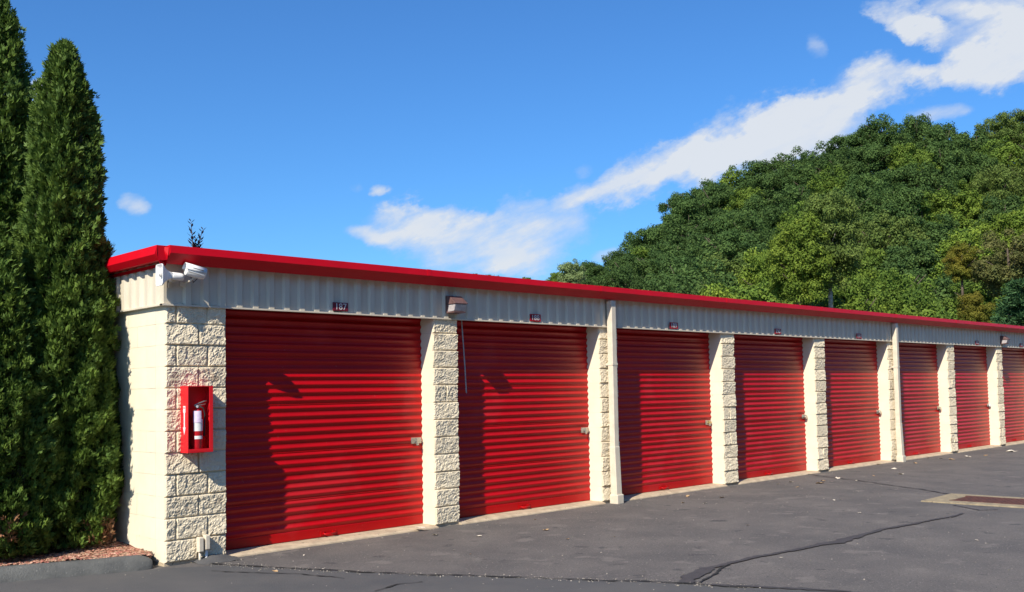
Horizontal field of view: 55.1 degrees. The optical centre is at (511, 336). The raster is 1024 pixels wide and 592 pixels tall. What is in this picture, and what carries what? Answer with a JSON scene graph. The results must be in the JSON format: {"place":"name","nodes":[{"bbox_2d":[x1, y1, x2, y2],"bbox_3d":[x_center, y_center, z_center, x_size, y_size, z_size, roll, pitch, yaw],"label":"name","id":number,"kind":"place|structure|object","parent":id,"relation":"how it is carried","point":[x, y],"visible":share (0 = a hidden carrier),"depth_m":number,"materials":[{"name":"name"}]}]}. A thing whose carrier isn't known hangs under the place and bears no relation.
{"place":"outdoors","nodes":[
{"label":"outdoors","id":0,"kind":"place"},
{"bbox_2d":[0,540,152,565],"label":"mulch bed","id":1,"kind":"object","parent":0,"point":[128,545],"visible":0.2,"depth_m":9.26,"materials":[{"name":"brown wood"}]},
{"bbox_2d":[0,0,35,241],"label":"arborvitae","id":2,"kind":"object","parent":1,"relation":"on","point":[16,98],"visible":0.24,"depth_m":10.27,"materials":[{"name":"green plant"}]},
{"bbox_2d":[0,221,69,559],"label":"arborvitae","id":3,"kind":"object","parent":1,"relation":"on","point":[28,437],"visible":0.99,"depth_m":8.95,"materials":[{"name":"green plant"}]},
{"bbox_2d":[1,37,124,549],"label":"arborvitae","id":4,"kind":"object","parent":1,"relation":"on","point":[63,247],"visible":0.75,"depth_m":9.49,"materials":[{"name":"green plant"}]},
{"bbox_2d":[10,0,1023,279],"label":"sky","id":5,"kind":"structure","parent":0,"point":[504,138],"materials":[{"name":"blue"}]},
{"bbox_2d":[19,443,1023,591],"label":"asphalt","id":6,"kind":"structure","parent":0,"point":[639,534],"depth_m":10.18,"materials":[{"name":"grey asphalt"}]},
{"bbox_2d":[0,555,152,582],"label":"kerb","id":7,"kind":"structure","parent":6,"relation":"on","point":[48,570],"depth_m":8.72,"materials":[{"name":"grey concrete"}]},
{"bbox_2d":[193,554,242,564],"bbox_3d":[-2.808,2.108,9.371,0.420,0.062,0.250,2,-4,-44],"label":"asphalt patch","id":8,"kind":"object","parent":6,"relation":"on","point":[214,558],"visible":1,"depth_m":9.31,"materials":[{"name":"grey asphalt"}]},
{"bbox_2d":[0,565,854,591],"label":"asphalt strip","id":9,"kind":"object","parent":6,"relation":"on","point":[207,579],"visible":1,"depth_m":8.14,"materials":[{"name":"grey asphalt"}]},
{"bbox_2d":[212,563,750,586],"bbox_3d":[-0.471,2.032,8.393,4.973,0.005,0.151,-2,-3,17],"label":"asphalt seam","id":10,"kind":"object","parent":6,"relation":"on","point":[488,575],"visible":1,"depth_m":8.33,"materials":[{"name":"black asphalt"}]},
{"bbox_2d":[97,245,1023,566],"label":"storage building","id":11,"kind":"structure","parent":6,"relation":"on","point":[367,415],"depth_m":12.16,"materials":[{"name":"concrete"}]},
{"bbox_2d":[156,264,183,287],"bbox_3d":[-3.206,-0.568,9.160,0.165,0.204,0.248,-3,-4,36],"label":"horn speaker","id":12,"kind":"object","parent":11,"relation":"attached to","point":[163,274],"visible":1,"depth_m":9.11},
{"bbox_2d":[179,262,206,286],"bbox_3d":[-3.033,-0.572,9.274,0.205,0.212,0.256,17,-9,-35],"label":"security camera","id":13,"kind":"object","parent":11,"relation":"attached to","point":[194,271],"visible":0.99,"depth_m":9.20,"materials":[{"name":"white plastic"}]},
{"bbox_2d":[180,386,212,452],"bbox_3d":[-2.993,0.779,9.302,0.259,0.627,0.166,2,-4,-44],"label":"extinguisher cabinet","id":14,"kind":"object","parent":11,"relation":"attached to","point":[191,396],"visible":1,"depth_m":9.31,"materials":[{"name":"red plastic"}]},
{"bbox_2d":[191,400,206,448],"bbox_3d":[-2.965,0.842,9.290,0.138,0.476,0.109,2,-4,-44],"label":"fire extinguisher","id":15,"kind":"object","parent":14,"relation":"in","point":[197,431],"visible":0.98,"depth_m":9.24,"materials":[{"name":"red metal"}]},
{"bbox_2d":[225,309,423,549],"bbox_3d":[-2.006,0.944,10.675,2.646,2.443,0.092,2,-4,-44],"label":"roller door","id":16,"kind":"structure","parent":11,"relation":"in","point":[324,411],"depth_m":10.61,"materials":[{"name":"red metal"}]},
{"bbox_2d":[446,296,467,313],"bbox_3d":[-0.657,-0.384,11.618,0.200,0.210,0.180,2,-4,-44],"label":"wall light","id":17,"kind":"object","parent":11,"relation":"attached to","point":[455,304],"visible":1,"depth_m":11.57,"materials":[{"name":"brown metal"}]},
{"bbox_2d":[456,320,590,517],"bbox_3d":[0.139,1.021,12.780,2.612,2.443,0.092,2,-4,-44],"label":"roller door","id":18,"kind":"structure","parent":11,"relation":"in","point":[523,429],"depth_m":12.77,"materials":[{"name":"red metal"}]},
{"bbox_2d":[616,328,712,494],"bbox_3d":[2.272,1.097,14.874,2.612,2.443,0.092,2,-4,-44],"label":"roller door","id":19,"kind":"structure","parent":11,"relation":"in","point":[664,412],"depth_m":14.91,"materials":[{"name":"red metal"}]},
{"bbox_2d":[733,334,807,479],"bbox_3d":[4.421,1.171,16.965,2.631,2.437,0.093,2,-4,-44],"label":"roller door","id":20,"kind":"structure","parent":11,"relation":"in","point":[769,385],"depth_m":17.04,"materials":[{"name":"red metal"}]},
{"bbox_2d":[823,339,881,466],"bbox_3d":[6.554,1.247,19.058,2.631,2.437,0.093,2,-4,-44],"label":"roller door","id":21,"kind":"structure","parent":11,"relation":"in","point":[853,411],"depth_m":19.17,"materials":[{"name":"red metal"}]},
{"bbox_2d":[899,342,941,455],"bbox_3d":[8.688,1.323,21.151,2.631,2.437,0.093,2,-4,-44],"label":"roller door","id":22,"kind":"structure","parent":11,"relation":"in","point":[920,408],"depth_m":21.36,"materials":[{"name":"red metal"}]},
{"bbox_2d":[954,345,990,448],"bbox_3d":[10.821,1.400,23.245,2.631,2.437,0.093,2,-4,-44],"label":"roller door","id":23,"kind":"structure","parent":11,"relation":"in","point":[970,365],"depth_m":23.43,"materials":[{"name":"red metal"}]},
{"bbox_2d":[1001,347,1023,441],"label":"roller door","id":24,"kind":"structure","parent":11,"relation":"in","point":[1012,358],"depth_m":25.41,"materials":[{"name":"red metal"}]},
{"bbox_2d":[106,460,1021,589],"bbox_3d":[4.167,2.160,12.119,17.169,0.023,5.936,2,-4,-44],"label":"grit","id":25,"kind":"object","parent":6,"relation":"on","point":[552,556],"visible":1,"depth_m":8.62,"materials":[{"name":"grey gravel"}]},
{"bbox_2d":[679,513,962,582],"bbox_3d":[3.307,2.051,9.911,5.679,0.010,0.368,2,-4,-44],"label":"asphalt crack","id":26,"kind":"object","parent":6,"relation":"on","point":[695,574],"visible":1,"depth_m":9.17,"materials":[{"name":"black asphalt"}]},
{"bbox_2d":[921,493,1023,507],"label":"catch basin","id":27,"kind":"object","parent":6,"relation":"on","point":[988,500],"visible":1,"depth_m":12.97,"materials":[{"name":"concrete"}]},
{"bbox_2d":[969,227,1023,297],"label":"broadleaf tree","id":28,"kind":"object","parent":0,"point":[988,273],"visible":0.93,"depth_m":42.57,"materials":[{"name":"green plant"}]},
{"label":"hillside","id":29,"kind":"structure","parent":0,"visible":0},
{"bbox_2d":[556,258,587,283],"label":"tree","id":30,"kind":"object","parent":29,"relation":"on","point":[570,274],"visible":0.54,"depth_m":43.77,"materials":[{"name":"green plant"}]},
{"bbox_2d":[599,264,651,290],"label":"broadleaf tree","id":31,"kind":"object","parent":29,"relation":"on","point":[614,278],"visible":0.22,"depth_m":65.25,"materials":[{"name":"green plant"}]},
{"bbox_2d":[605,253,646,283],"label":"broadleaf tree","id":32,"kind":"object","parent":29,"relation":"on","point":[629,260],"visible":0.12,"depth_m":86.68,"materials":[{"name":"green plant"}]},
{"bbox_2d":[624,224,669,257],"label":"broadleaf tree","id":33,"kind":"object","parent":29,"relation":"on","point":[650,235],"visible":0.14,"depth_m":115.77,"materials":[{"name":"green plant"}]},
{"bbox_2d":[630,249,680,281],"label":"broadleaf tree","id":34,"kind":"object","parent":29,"relation":"on","point":[647,266],"visible":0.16,"depth_m":83.14,"materials":[{"name":"green plant"}]},
{"bbox_2d":[648,239,687,258],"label":"broadleaf tree","id":35,"kind":"object","parent":29,"relation":"on","point":[680,246],"visible":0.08,"depth_m":95.80,"materials":[{"name":"green plant"}]},
{"bbox_2d":[641,276,710,294],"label":"broadleaf tree","id":36,"kind":"object","parent":29,"relation":"on","point":[693,288],"visible":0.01,"depth_m":48.69,"materials":[{"name":"green plant"}]},
{"bbox_2d":[644,254,714,290],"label":"broadleaf tree","id":37,"kind":"object","parent":29,"relation":"on","point":[668,266],"visible":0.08,"depth_m":71.21,"materials":[{"name":"green plant"}]},
{"bbox_2d":[656,213,711,250],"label":"broadleaf tree","id":38,"kind":"object","parent":29,"relation":"on","point":[676,232],"visible":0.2,"depth_m":102.14,"materials":[{"name":"green plant"}]},
{"bbox_2d":[658,195,712,242],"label":"broadleaf tree","id":39,"kind":"object","parent":29,"relation":"on","point":[682,208],"visible":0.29,"depth_m":111.86,"materials":[{"name":"green plant"}]},
{"bbox_2d":[662,272,710,294],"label":"broadleaf tree","id":40,"kind":"object","parent":29,"relation":"on","point":[682,282],"visible":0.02,"depth_m":57.14,"materials":[{"name":"green plant"}]},
{"bbox_2d":[660,241,735,272],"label":"broadleaf tree","id":41,"kind":"object","parent":29,"relation":"on","point":[677,252],"visible":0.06,"depth_m":81.50,"materials":[{"name":"green plant"}]},
{"bbox_2d":[663,254,741,290],"bbox_3d":[12.658,0.604,63.064,6.590,11.910,6.522,-3,-4,32],"label":"broadleaf tree","id":42,"kind":"object","parent":29,"relation":"on","point":[725,279],"visible":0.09,"depth_m":62.02,"materials":[{"name":"green plant"}]},
{"bbox_2d":[675,231,730,257],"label":"broadleaf tree","id":43,"kind":"object","parent":29,"relation":"on","point":[692,240],"visible":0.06,"depth_m":91.30,"materials":[{"name":"green plant"}]},
{"bbox_2d":[691,182,739,216],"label":"broadleaf tree","id":44,"kind":"object","parent":29,"relation":"on","point":[715,194],"visible":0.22,"depth_m":115.24,"materials":[{"name":"green plant"}]},
{"bbox_2d":[697,206,749,243],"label":"broadleaf tree","id":45,"kind":"object","parent":29,"relation":"on","point":[716,212],"visible":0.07,"depth_m":102.08,"materials":[{"name":"green plant"}]},
{"bbox_2d":[697,251,753,284],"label":"broadleaf tree","id":46,"kind":"object","parent":29,"relation":"on","point":[734,264],"visible":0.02,"depth_m":71.94,"materials":[{"name":"green plant"}]},
{"bbox_2d":[699,282,755,300],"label":"broadleaf tree","id":47,"kind":"object","parent":29,"relation":"on","point":[716,292],"visible":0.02,"depth_m":46.86,"materials":[{"name":"green plant"}]},
{"bbox_2d":[698,228,770,261],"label":"broadleaf tree","id":48,"kind":"object","parent":29,"relation":"on","point":[731,246],"visible":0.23,"depth_m":81.00,"materials":[{"name":"green plant"}]},
{"bbox_2d":[717,164,754,195],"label":"broadleaf tree","id":49,"kind":"object","parent":29,"relation":"on","point":[729,176],"visible":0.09,"depth_m":125.15,"materials":[{"name":"green plant"}]},
{"bbox_2d":[709,206,773,242],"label":"broadleaf tree","id":50,"kind":"object","parent":29,"relation":"on","point":[723,223],"visible":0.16,"depth_m":93.66,"materials":[{"name":"green plant"}]},
{"bbox_2d":[718,185,765,211],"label":"broadleaf tree","id":51,"kind":"object","parent":29,"relation":"on","point":[742,196],"visible":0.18,"depth_m":113.70,"materials":[{"name":"green plant"}]},
{"bbox_2d":[699,277,785,303],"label":"broadleaf tree","id":52,"kind":"object","parent":29,"relation":"on","point":[756,293],"visible":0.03,"depth_m":52.84,"materials":[{"name":"green plant"}]},
{"bbox_2d":[729,247,782,289],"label":"broadleaf tree","id":53,"kind":"object","parent":29,"relation":"on","point":[752,274],"visible":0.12,"depth_m":67.15,"materials":[{"name":"green plant"}]},
{"bbox_2d":[733,157,780,191],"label":"broadleaf tree","id":54,"kind":"object","parent":29,"relation":"on","point":[757,167],"visible":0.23,"depth_m":122.60,"materials":[{"name":"green plant"}]},
{"bbox_2d":[739,218,785,254],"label":"broadleaf tree","id":55,"kind":"object","parent":29,"relation":"on","point":[765,236],"visible":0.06,"depth_m":82.18,"materials":[{"name":"green plant"}]},
{"bbox_2d":[742,191,795,231],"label":"broadleaf tree","id":56,"kind":"object","parent":29,"relation":"on","point":[755,202],"visible":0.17,"depth_m":101.29,"materials":[{"name":"green plant"}]},
{"bbox_2d":[745,168,795,199],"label":"broadleaf tree","id":57,"kind":"object","parent":29,"relation":"on","point":[770,181],"visible":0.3,"depth_m":115.00,"materials":[{"name":"green plant"}]},
{"bbox_2d":[744,201,804,234],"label":"broadleaf tree","id":58,"kind":"object","parent":29,"relation":"on","point":[772,214],"visible":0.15,"depth_m":95.37,"materials":[{"name":"green plant"}]},
{"bbox_2d":[762,145,820,178],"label":"broadleaf tree","id":59,"kind":"object","parent":29,"relation":"on","point":[789,166],"visible":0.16,"depth_m":121.40,"materials":[{"name":"green plant"}]},
{"bbox_2d":[764,183,823,214],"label":"broadleaf tree","id":60,"kind":"object","parent":29,"relation":"on","point":[795,195],"visible":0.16,"depth_m":102.44,"materials":[{"name":"green plant"}]},
{"bbox_2d":[761,210,835,304],"bbox_3d":[12.883,-2.447,43.890,3.370,6.322,3.181,-2,-3,23],"label":"broadleaf tree","id":61,"kind":"object","parent":29,"relation":"on","point":[796,273],"visible":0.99,"depth_m":43.28,"materials":[{"name":"green plant"}]},
{"bbox_2d":[774,160,831,192],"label":"broadleaf tree","id":62,"kind":"object","parent":29,"relation":"on","point":[803,173],"visible":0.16,"depth_m":113.48,"materials":[{"name":"green plant"}]},
{"bbox_2d":[777,197,836,228],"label":"broadleaf tree","id":63,"kind":"object","parent":29,"relation":"on","point":[789,213],"visible":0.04,"depth_m":93.74,"materials":[{"name":"green plant"}]},
{"bbox_2d":[788,188,865,307],"bbox_3d":[14.430,-3.480,44.887,3.609,6.852,3.292,-2,-3,13],"label":"broadleaf tree","id":64,"kind":"object","parent":29,"relation":"on","point":[831,205],"visible":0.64,"depth_m":44.23,"materials":[{"name":"green plant"}]},
{"bbox_2d":[805,163,854,195],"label":"broadleaf tree","id":65,"kind":"object","parent":29,"relation":"on","point":[823,182],"visible":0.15,"depth_m":105.41,"materials":[{"name":"green plant"}]},
{"bbox_2d":[809,142,874,191],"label":"broadleaf tree","id":66,"kind":"object","parent":29,"relation":"on","point":[850,162],"visible":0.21,"depth_m":113.05,"materials":[{"name":"green plant"}]},
{"bbox_2d":[803,290,886,312],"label":"broadleaf tree","id":67,"kind":"object","parent":29,"relation":"on","point":[856,304],"visible":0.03,"depth_m":44.98,"materials":[{"name":"green plant"}]},
{"bbox_2d":[822,132,869,171],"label":"broadleaf tree","id":68,"kind":"object","parent":29,"relation":"on","point":[851,140],"visible":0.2,"depth_m":123.62,"materials":[{"name":"green plant"}]},
{"bbox_2d":[814,272,885,308],"bbox_3d":[19.717,0.736,57.346,4.779,9.718,4.938,1,-4,-32],"label":"broadleaf tree","id":69,"kind":"object","parent":29,"relation":"on","point":[859,284],"visible":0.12,"depth_m":56.76,"materials":[{"name":"green plant"}]},
{"bbox_2d":[825,185,890,232],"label":"broadleaf tree","id":70,"kind":"object","parent":29,"relation":"on","point":[863,206],"visible":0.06,"depth_m":94.38,"materials":[{"name":"green plant"}]},
{"bbox_2d":[834,170,897,204],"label":"broadleaf tree","id":71,"kind":"object","parent":29,"relation":"on","point":[863,181],"visible":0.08,"depth_m":101.68,"materials":[{"name":"green plant"}]},
{"bbox_2d":[848,245,886,280],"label":"broadleaf tree","id":72,"kind":"object","parent":29,"relation":"on","point":[874,259],"visible":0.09,"depth_m":73.39,"materials":[{"name":"green plant"}]},
{"bbox_2d":[845,138,901,178],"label":"broadleaf tree","id":73,"kind":"object","parent":29,"relation":"on","point":[874,158],"visible":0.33,"depth_m":115.62,"materials":[{"name":"green plant"}]},
{"bbox_2d":[855,112,913,170],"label":"broadleaf tree","id":74,"kind":"object","parent":29,"relation":"on","point":[889,136],"visible":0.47,"depth_m":119.67,"materials":[{"name":"green plant"}]},
{"bbox_2d":[860,299,924,315],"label":"broadleaf tree","id":75,"kind":"object","parent":29,"relation":"on","point":[887,308],"visible":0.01,"depth_m":47.72,"materials":[{"name":"green plant"}]},
{"bbox_2d":[857,208,931,266],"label":"broadleaf tree","id":76,"kind":"object","parent":29,"relation":"on","point":[898,232],"visible":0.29,"depth_m":81.39,"materials":[{"name":"green plant"}]},
{"bbox_2d":[859,179,932,240],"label":"broadleaf tree","id":77,"kind":"object","parent":29,"relation":"on","point":[902,202],"visible":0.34,"depth_m":92.24,"materials":[{"name":"green plant"}]},
{"bbox_2d":[864,270,944,317],"bbox_3d":[22.703,2.145,57.868,6.075,12.192,6.186,0,-3,-24],"label":"broadleaf tree","id":78,"kind":"object","parent":29,"relation":"on","point":[897,300],"visible":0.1,"depth_m":56.77,"materials":[{"name":"green plant"}]},
{"bbox_2d":[875,163,936,190],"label":"broadleaf tree","id":79,"kind":"object","parent":29,"relation":"on","point":[901,175],"visible":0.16,"depth_m":103.83,"materials":[{"name":"green plant"}]},
{"bbox_2d":[868,235,945,296],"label":"broadleaf tree","id":80,"kind":"object","parent":29,"relation":"on","point":[902,258],"visible":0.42,"depth_m":71.13,"materials":[{"name":"green plant"}]},
{"bbox_2d":[872,267,944,309],"bbox_3d":[24.477,0.658,61.889,6.272,10.031,6.227,-4,-4,42],"label":"broadleaf tree","id":81,"kind":"object","parent":29,"relation":"on","point":[896,286],"visible":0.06,"depth_m":60.87,"materials":[{"name":"green plant"}]},
{"bbox_2d":[876,142,942,184],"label":"broadleaf tree","id":82,"kind":"object","parent":29,"relation":"on","point":[909,153],"visible":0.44,"depth_m":113.12,"materials":[{"name":"green plant"}]},
{"bbox_2d":[895,111,943,146],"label":"broadleaf tree","id":83,"kind":"object","parent":29,"relation":"on","point":[918,128],"visible":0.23,"depth_m":124.60,"materials":[{"name":"green plant"}]},
{"bbox_2d":[893,186,965,226],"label":"broadleaf tree","id":84,"kind":"object","parent":29,"relation":"on","point":[928,213],"visible":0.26,"depth_m":95.41,"materials":[{"name":"green plant"}]},
{"bbox_2d":[906,161,967,206],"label":"broadleaf tree","id":85,"kind":"object","parent":29,"relation":"on","point":[938,182],"visible":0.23,"depth_m":102.43,"materials":[{"name":"green plant"}]},
{"bbox_2d":[904,262,969,316],"bbox_3d":[28.775,1.026,65.499,7.208,12.447,6.941,-1,-3,2],"label":"broadleaf tree","id":86,"kind":"object","parent":29,"relation":"on","point":[941,289],"visible":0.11,"depth_m":64.61,"materials":[{"name":"green plant"}]},
{"bbox_2d":[909,212,974,247],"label":"broadleaf tree","id":87,"kind":"object","parent":29,"relation":"on","point":[933,231],"visible":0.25,"depth_m":83.62,"materials":[{"name":"green plant"}]},
{"bbox_2d":[915,120,974,180],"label":"broadleaf tree","id":88,"kind":"object","parent":29,"relation":"on","point":[946,131],"visible":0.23,"depth_m":119.80,"materials":[{"name":"green plant"}]},
{"bbox_2d":[924,138,976,194],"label":"broadleaf tree","id":89,"kind":"object","parent":29,"relation":"on","point":[947,153],"visible":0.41,"depth_m":113.18,"materials":[{"name":"green plant"}]},
{"bbox_2d":[917,226,994,300],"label":"broadleaf tree","id":90,"kind":"object","parent":29,"relation":"on","point":[966,236],"visible":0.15,"depth_m":70.59,"materials":[{"name":"green plant"}]},
{"bbox_2d":[919,306,995,319],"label":"broadleaf tree","id":91,"kind":"object","parent":29,"relation":"on","point":[945,314],"visible":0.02,"depth_m":53.64,"materials":[{"name":"green plant"}]},
{"bbox_2d":[942,241,978,294],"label":"broadleaf tree","id":92,"kind":"object","parent":29,"relation":"on","point":[958,259],"visible":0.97,"depth_m":43.70,"materials":[{"name":"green plant"}]},
{"bbox_2d":[934,187,1000,231],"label":"broadleaf tree","id":93,"kind":"object","parent":29,"relation":"on","point":[968,205],"visible":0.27,"depth_m":94.59,"materials":[{"name":"green plant"}]},
{"bbox_2d":[943,147,1001,191],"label":"broadleaf tree","id":94,"kind":"object","parent":29,"relation":"on","point":[978,161],"visible":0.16,"depth_m":114.31,"materials":[{"name":"green plant"}]},
{"bbox_2d":[940,279,1007,314],"bbox_3d":[30.395,0.630,61.757,5.883,9.536,6.051,0,-3,-20],"label":"broadleaf tree","id":95,"kind":"object","parent":29,"relation":"on","point":[970,287],"visible":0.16,"depth_m":61.09,"materials":[{"name":"green plant"}]},
{"bbox_2d":[957,128,1004,161],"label":"broadleaf tree","id":96,"kind":"object","parent":29,"relation":"on","point":[978,139],"visible":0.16,"depth_m":121.30,"materials":[{"name":"green plant"}]},
{"bbox_2d":[966,194,1023,229],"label":"broadleaf tree","id":97,"kind":"object","parent":29,"relation":"on","point":[1007,205],"visible":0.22,"depth_m":91.42,"materials":[{"name":"green plant"}]},
{"bbox_2d":[968,163,1023,215],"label":"broadleaf tree","id":98,"kind":"object","parent":29,"relation":"on","point":[1000,174],"visible":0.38,"depth_m":101.88,"materials":[{"name":"green plant"}]},
{"bbox_2d":[972,111,1023,160],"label":"broadleaf tree","id":99,"kind":"object","parent":29,"relation":"on","point":[1000,125],"visible":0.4,"depth_m":122.98,"materials":[{"name":"green plant"}]},
{"bbox_2d":[974,135,1022,172],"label":"broadleaf tree","id":100,"kind":"object","parent":29,"relation":"on","point":[1008,150],"visible":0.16,"depth_m":116.79,"materials":[{"name":"green plant"}]},
{"bbox_2d":[978,206,1023,255],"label":"broadleaf tree","id":101,"kind":"object","parent":29,"relation":"on","point":[1013,219],"visible":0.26,"depth_m":86.18,"materials":[{"name":"green plant"}]},
{"bbox_2d":[993,156,1023,200],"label":"broadleaf tree","id":102,"kind":"object","parent":29,"relation":"on","point":[1019,174],"visible":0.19,"depth_m":107.69,"materials":[{"name":"green plant"}]},
{"label":"ground","id":103,"kind":"structure","parent":0,"visible":0},
{"bbox_2d":[954,290,995,322],"bbox_3d":[19.364,-0.313,40.848,1.608,3.287,1.721,-4,-4,45],"label":"bush","id":104,"kind":"object","parent":103,"relation":"on","point":[971,308],"visible":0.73,"depth_m":40.57,"materials":[{"name":"green plant"}]},
{"bbox_2d":[990,278,1023,325],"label":"broadleaf tree","id":105,"kind":"object","parent":103,"relation":"on","point":[1012,309],"visible":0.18,"depth_m":35.76,"materials":[{"name":"green plant"}]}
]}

